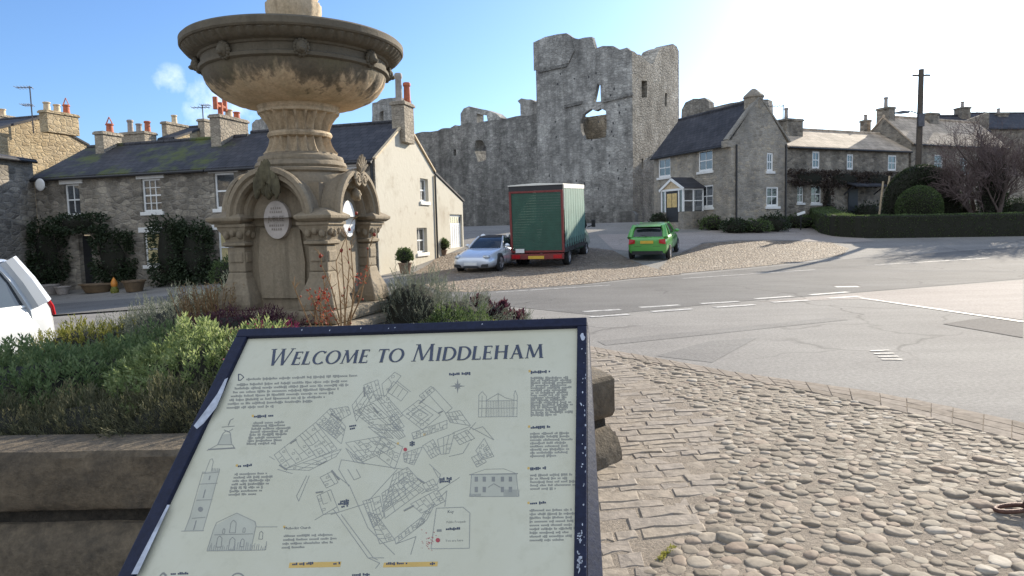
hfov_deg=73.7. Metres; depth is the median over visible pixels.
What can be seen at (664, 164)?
window
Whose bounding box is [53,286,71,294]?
plant pot
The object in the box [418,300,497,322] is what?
leafy shrub
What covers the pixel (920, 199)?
topiary ball
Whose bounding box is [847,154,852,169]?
window
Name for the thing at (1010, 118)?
stone house
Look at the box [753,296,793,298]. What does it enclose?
road marking
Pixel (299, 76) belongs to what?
stone fountain
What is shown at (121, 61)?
sky
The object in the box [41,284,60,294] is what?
plant pot
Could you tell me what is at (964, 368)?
ground
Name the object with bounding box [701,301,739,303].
road marking
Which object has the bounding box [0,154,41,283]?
stone house
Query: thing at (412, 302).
lavender bush
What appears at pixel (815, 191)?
window
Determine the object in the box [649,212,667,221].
garden bush
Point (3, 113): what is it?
stone house
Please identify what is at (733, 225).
garden bush
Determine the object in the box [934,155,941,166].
window
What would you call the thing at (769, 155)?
window
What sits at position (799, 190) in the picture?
window
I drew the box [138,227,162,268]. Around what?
window
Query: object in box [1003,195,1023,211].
garden bush
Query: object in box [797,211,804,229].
house sign
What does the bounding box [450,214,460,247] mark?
garage door
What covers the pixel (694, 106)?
castle wall remnant
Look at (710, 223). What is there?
garden bush
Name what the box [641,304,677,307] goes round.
road marking
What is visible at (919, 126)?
telegraph pole
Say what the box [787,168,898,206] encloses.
climbing plant
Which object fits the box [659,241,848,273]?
cobbled verge
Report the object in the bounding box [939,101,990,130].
stone house
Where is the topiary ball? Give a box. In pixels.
[894,185,944,214]
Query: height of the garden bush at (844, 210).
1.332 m
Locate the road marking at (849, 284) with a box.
[830,283,860,285]
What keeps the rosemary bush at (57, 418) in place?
on the stone planter at (76, 504)
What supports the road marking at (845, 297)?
on the pink tarmac
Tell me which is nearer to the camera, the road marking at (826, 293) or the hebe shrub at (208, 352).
the hebe shrub at (208, 352)
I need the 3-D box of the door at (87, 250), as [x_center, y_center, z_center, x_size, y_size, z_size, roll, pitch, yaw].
[-18.509,-0.899,29.987,0.603,2.780,0.060,0,5,16]
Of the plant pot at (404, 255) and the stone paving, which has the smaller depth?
the stone paving
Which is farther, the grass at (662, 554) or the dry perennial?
the dry perennial
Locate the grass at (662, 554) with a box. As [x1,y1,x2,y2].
[655,543,676,560]
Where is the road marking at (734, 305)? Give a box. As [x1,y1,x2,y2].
[716,304,753,307]
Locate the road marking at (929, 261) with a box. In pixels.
[877,258,981,264]
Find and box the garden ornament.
[110,277,118,292]
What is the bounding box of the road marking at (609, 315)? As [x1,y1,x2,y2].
[589,314,630,316]
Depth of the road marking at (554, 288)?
18.66 m
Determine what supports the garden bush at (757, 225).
on the ground at (964, 368)
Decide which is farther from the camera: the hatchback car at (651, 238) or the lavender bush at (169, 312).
the hatchback car at (651, 238)
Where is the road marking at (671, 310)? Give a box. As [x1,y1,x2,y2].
[652,308,690,311]
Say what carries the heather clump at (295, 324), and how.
on the stone planter at (76, 504)
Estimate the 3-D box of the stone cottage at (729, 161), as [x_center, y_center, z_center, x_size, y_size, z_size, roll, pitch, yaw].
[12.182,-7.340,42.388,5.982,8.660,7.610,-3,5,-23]
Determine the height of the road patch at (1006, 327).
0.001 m
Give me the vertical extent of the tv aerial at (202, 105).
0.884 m
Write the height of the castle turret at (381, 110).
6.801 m
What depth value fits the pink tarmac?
14.43 m
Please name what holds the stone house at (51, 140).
on the ground at (964, 368)
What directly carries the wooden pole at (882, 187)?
on the ground at (964, 368)
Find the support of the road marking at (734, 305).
on the ground at (964, 368)
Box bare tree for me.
[918,105,1023,212]
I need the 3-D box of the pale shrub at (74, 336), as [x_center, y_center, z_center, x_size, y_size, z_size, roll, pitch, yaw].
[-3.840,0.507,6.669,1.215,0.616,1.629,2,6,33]
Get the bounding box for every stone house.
[0,98,89,232]
[0,109,14,117]
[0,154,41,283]
[43,119,157,170]
[157,115,210,139]
[859,97,1007,212]
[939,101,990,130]
[971,108,1023,202]
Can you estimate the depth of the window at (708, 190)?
40.46 m
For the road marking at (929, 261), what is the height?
0.036 m
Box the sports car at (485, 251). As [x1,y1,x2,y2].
[454,233,521,270]
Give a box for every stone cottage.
[29,96,249,289]
[204,73,463,274]
[650,89,790,229]
[777,108,912,216]
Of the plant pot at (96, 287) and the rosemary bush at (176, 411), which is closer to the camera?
the rosemary bush at (176, 411)
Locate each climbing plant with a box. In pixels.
[24,211,138,285]
[142,213,219,287]
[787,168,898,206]
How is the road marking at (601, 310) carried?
on the road
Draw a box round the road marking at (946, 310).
[862,298,1022,321]
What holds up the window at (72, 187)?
in the stone cottage at (131, 186)
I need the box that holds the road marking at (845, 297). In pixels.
[831,296,861,298]
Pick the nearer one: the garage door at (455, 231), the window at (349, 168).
the window at (349, 168)
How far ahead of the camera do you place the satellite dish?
29.66 m
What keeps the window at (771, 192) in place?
in the stone cottage at (729, 161)
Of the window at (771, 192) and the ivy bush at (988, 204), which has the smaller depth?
the ivy bush at (988, 204)
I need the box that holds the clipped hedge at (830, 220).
[810,206,1023,237]
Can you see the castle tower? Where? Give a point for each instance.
(606, 161)
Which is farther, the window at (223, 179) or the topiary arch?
the topiary arch
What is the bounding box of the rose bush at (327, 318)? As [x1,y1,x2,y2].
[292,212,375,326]
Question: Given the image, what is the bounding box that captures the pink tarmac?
[759,280,1022,319]
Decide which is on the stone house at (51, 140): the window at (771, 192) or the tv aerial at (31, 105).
the tv aerial at (31, 105)
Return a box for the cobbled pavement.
[590,351,1023,575]
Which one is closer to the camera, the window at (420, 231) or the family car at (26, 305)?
the family car at (26, 305)
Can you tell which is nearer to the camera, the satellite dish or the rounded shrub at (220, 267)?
the rounded shrub at (220, 267)
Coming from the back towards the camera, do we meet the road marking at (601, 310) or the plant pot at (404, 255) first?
the plant pot at (404, 255)
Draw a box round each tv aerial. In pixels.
[14,86,33,132]
[190,104,209,117]
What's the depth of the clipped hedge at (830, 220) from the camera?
35.41 m
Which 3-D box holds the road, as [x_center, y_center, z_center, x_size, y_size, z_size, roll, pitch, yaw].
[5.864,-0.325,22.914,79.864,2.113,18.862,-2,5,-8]
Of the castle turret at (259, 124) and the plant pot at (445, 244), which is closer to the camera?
the plant pot at (445, 244)
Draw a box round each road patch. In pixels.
[598,318,845,344]
[658,338,755,361]
[945,317,1022,336]
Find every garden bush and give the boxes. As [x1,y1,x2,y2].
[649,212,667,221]
[696,213,722,229]
[717,216,750,232]
[743,217,774,232]
[759,210,792,231]
[786,212,812,228]
[827,206,853,213]
[852,200,882,214]
[961,200,978,212]
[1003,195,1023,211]
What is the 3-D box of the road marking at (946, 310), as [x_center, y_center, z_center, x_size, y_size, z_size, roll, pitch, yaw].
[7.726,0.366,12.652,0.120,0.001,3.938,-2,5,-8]
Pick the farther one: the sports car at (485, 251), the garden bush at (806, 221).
the garden bush at (806, 221)
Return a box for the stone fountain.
[177,0,402,327]
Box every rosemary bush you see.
[0,374,161,439]
[85,368,216,440]
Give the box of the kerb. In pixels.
[590,346,1023,440]
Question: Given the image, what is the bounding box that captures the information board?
[118,317,602,575]
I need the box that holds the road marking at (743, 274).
[693,270,803,277]
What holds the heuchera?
on the stone planter at (76, 504)
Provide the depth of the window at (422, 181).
30.43 m
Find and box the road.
[53,246,1023,314]
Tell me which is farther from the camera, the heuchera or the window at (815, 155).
the window at (815, 155)
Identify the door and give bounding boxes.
[82,236,93,283]
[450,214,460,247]
[666,191,677,221]
[848,188,857,213]
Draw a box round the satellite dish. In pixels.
[35,178,46,190]
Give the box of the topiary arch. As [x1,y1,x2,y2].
[881,164,962,214]
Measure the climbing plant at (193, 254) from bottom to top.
3.307 m
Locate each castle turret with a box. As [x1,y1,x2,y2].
[252,119,267,129]
[372,98,411,120]
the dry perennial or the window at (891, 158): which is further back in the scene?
the window at (891, 158)
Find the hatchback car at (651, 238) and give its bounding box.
[627,221,678,258]
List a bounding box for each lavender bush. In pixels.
[81,270,227,342]
[360,256,514,323]
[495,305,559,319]
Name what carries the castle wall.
on the ground at (964, 368)
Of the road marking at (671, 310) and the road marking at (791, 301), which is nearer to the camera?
the road marking at (671, 310)
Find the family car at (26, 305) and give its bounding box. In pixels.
[0,256,55,355]
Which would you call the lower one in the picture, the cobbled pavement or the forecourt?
the cobbled pavement
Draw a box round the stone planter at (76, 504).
[0,321,621,575]
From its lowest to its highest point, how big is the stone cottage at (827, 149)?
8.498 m
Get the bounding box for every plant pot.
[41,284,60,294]
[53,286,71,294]
[78,283,110,292]
[121,279,146,291]
[394,247,413,273]
[440,237,449,254]
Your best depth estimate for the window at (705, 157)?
40.55 m
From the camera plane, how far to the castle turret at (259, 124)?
59.80 m
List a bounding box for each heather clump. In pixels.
[166,302,313,341]
[227,316,309,337]
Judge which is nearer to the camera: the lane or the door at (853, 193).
the lane
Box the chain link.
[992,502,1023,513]
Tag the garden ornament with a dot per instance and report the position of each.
(114, 285)
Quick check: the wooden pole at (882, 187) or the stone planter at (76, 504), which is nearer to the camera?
the stone planter at (76, 504)
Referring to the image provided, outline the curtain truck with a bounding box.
[508,183,594,264]
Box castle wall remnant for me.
[681,98,772,117]
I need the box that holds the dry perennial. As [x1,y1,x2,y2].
[170,279,243,324]
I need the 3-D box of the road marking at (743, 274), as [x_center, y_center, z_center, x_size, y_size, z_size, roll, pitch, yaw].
[7.821,-0.464,22.224,5.612,0.008,0.110,-4,5,-24]
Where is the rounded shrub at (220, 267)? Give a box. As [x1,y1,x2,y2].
[206,254,230,284]
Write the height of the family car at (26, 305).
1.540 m
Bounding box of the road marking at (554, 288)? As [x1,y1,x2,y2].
[503,285,605,291]
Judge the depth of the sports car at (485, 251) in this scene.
26.48 m
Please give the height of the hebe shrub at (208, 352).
0.933 m
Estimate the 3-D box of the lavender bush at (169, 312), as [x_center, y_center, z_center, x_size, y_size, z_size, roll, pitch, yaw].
[-3.189,0.295,6.635,2.156,0.921,1.941,-1,5,0]
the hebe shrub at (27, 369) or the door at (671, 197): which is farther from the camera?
the door at (671, 197)
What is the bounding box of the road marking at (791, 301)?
[774,300,809,302]
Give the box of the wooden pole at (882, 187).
[878,181,883,213]
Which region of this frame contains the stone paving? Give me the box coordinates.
[591,353,734,575]
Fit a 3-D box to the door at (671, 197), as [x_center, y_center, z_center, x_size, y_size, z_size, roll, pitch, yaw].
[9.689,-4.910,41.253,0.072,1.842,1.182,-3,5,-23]
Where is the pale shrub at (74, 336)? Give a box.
[17,312,137,356]
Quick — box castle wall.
[415,98,537,226]
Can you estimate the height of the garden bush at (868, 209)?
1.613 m
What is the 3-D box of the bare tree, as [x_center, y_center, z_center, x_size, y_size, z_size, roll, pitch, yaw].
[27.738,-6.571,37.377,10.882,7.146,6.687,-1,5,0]
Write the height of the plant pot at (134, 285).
0.450 m
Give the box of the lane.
[597,227,872,254]
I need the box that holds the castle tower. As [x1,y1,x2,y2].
[533,33,678,222]
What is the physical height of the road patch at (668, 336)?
0.001 m
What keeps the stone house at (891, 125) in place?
on the ground at (964, 368)
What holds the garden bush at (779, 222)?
on the ground at (964, 368)
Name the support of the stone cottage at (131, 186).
on the ground at (964, 368)
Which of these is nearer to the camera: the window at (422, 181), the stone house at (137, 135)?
the window at (422, 181)
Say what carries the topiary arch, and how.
on the ground at (964, 368)
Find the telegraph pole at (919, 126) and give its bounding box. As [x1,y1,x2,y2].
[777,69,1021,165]
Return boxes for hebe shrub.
[0,316,188,412]
[100,311,290,414]
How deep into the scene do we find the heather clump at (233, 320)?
5.19 m
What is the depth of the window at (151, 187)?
28.64 m
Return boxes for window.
[59,179,82,217]
[135,175,163,215]
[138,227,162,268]
[208,171,237,212]
[212,225,228,259]
[346,163,366,169]
[417,228,429,256]
[420,179,430,204]
[656,158,670,179]
[696,149,713,174]
[703,184,713,209]
[765,187,780,208]
[766,153,774,173]
[796,187,805,204]
[810,185,822,205]
[812,151,818,168]
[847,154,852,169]
[888,155,895,170]
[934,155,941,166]
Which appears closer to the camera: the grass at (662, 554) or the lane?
the grass at (662, 554)
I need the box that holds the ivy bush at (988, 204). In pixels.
[974,151,1008,212]
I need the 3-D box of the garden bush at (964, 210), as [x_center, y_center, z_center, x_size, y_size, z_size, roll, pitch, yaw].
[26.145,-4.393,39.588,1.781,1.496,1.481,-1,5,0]
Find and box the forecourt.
[406,247,678,291]
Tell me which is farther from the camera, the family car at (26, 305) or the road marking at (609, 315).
the road marking at (609, 315)
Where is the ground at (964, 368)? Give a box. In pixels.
[49,222,1023,422]
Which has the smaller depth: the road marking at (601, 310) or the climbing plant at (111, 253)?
the road marking at (601, 310)
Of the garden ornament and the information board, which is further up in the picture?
the garden ornament
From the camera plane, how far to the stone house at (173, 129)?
41.12 m
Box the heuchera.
[470,293,527,320]
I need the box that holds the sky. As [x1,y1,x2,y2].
[0,0,1023,144]
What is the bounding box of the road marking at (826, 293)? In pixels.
[807,292,845,294]
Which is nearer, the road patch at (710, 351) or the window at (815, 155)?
the road patch at (710, 351)
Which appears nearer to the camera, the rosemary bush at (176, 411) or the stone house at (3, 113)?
the rosemary bush at (176, 411)
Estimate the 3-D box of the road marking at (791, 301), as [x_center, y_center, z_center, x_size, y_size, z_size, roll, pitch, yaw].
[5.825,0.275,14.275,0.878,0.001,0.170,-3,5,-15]
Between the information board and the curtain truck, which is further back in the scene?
the curtain truck
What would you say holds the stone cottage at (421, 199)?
on the ground at (964, 368)
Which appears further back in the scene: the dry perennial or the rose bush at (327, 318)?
the dry perennial
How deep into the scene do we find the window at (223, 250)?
27.95 m
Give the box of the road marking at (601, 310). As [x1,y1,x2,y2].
[583,309,620,311]

